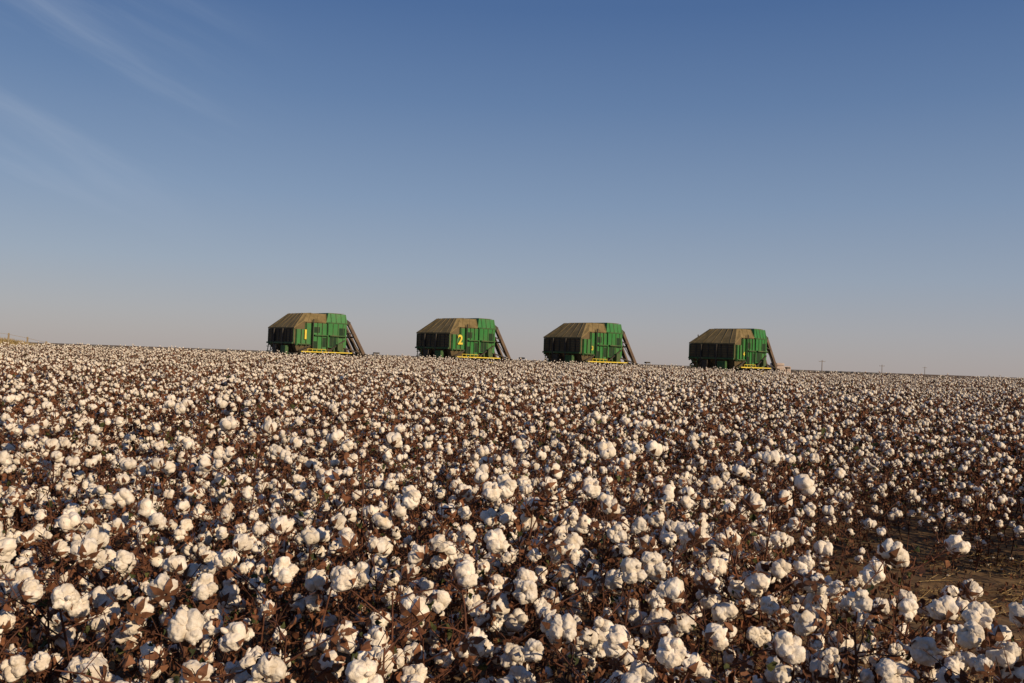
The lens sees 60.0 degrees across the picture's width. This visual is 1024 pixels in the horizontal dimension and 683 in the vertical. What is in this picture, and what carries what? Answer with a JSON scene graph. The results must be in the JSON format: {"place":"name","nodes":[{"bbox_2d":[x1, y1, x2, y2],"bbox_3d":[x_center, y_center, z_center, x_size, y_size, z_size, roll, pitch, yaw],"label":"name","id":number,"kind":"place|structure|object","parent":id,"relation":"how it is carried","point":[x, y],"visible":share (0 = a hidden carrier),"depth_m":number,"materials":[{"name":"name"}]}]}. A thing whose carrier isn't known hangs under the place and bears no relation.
{"place":"outdoors","nodes":[
{"label":"outdoors","id":0,"kind":"place"},
{"bbox_2d":[0,342,1023,682],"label":"cotton field","id":1,"kind":"structure","parent":0,"point":[180,416],"depth_m":5.37,"materials":[{"name":"white plant"}]},
{"bbox_2d":[0,342,1023,682],"bbox_3d":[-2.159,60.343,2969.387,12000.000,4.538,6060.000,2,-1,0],"label":"ground","id":2,"kind":"structure","parent":0,"point":[982,576],"depth_m":8.34,"materials":[{"name":"soil"}]},
{"bbox_2d":[0,337,40,346],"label":"dry grass bank","id":3,"kind":"structure","parent":2,"relation":"on","point":[13,341],"depth_m":103.72,"materials":[{"name":"beige plant"}]},
{"bbox_2d":[2,333,65,346],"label":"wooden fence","id":4,"kind":"object","parent":2,"relation":"on","point":[26,342],"visible":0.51,"depth_m":102.93,"materials":[{"name":"brown wood"}]},
{"bbox_2d":[266,313,379,359],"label":"cotton harvester","id":5,"kind":"object","parent":2,"relation":"on","point":[307,333],"visible":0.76,"depth_m":69.18},
{"bbox_2d":[415,318,524,364],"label":"cotton harvester","id":6,"kind":"object","parent":2,"relation":"on","point":[472,338],"visible":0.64,"depth_m":69.15},
{"bbox_2d":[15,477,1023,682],"bbox_3d":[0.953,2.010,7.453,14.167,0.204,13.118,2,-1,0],"label":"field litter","id":7,"kind":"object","parent":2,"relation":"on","point":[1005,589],"visible":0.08,"depth_m":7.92,"materials":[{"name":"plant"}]},
{"bbox_2d":[30,343,1022,379],"bbox_3d":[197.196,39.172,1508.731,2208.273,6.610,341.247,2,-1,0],"label":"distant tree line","id":8,"kind":"object","parent":2,"relation":"on","point":[530,361],"visible":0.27,"depth_m":1497.70,"materials":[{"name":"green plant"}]},
{"bbox_2d":[542,323,649,366],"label":"cotton harvester","id":9,"kind":"object","parent":2,"relation":"on","point":[601,343],"visible":0.62,"depth_m":69.15},
{"bbox_2d":[688,328,789,373],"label":"cotton harvester","id":10,"kind":"object","parent":2,"relation":"on","point":[740,349],"visible":0.7,"depth_m":69.59},
{"bbox_2d":[768,363,790,372],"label":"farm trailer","id":11,"kind":"object","parent":2,"relation":"on","point":[781,366],"visible":0.2,"depth_m":87.24,"materials":[{"name":"metal"}]},
{"bbox_2d":[0,0,1023,377],"label":"sky","id":12,"kind":"structure","parent":0,"point":[841,181],"materials":[{"name":"blue"}]}
]}

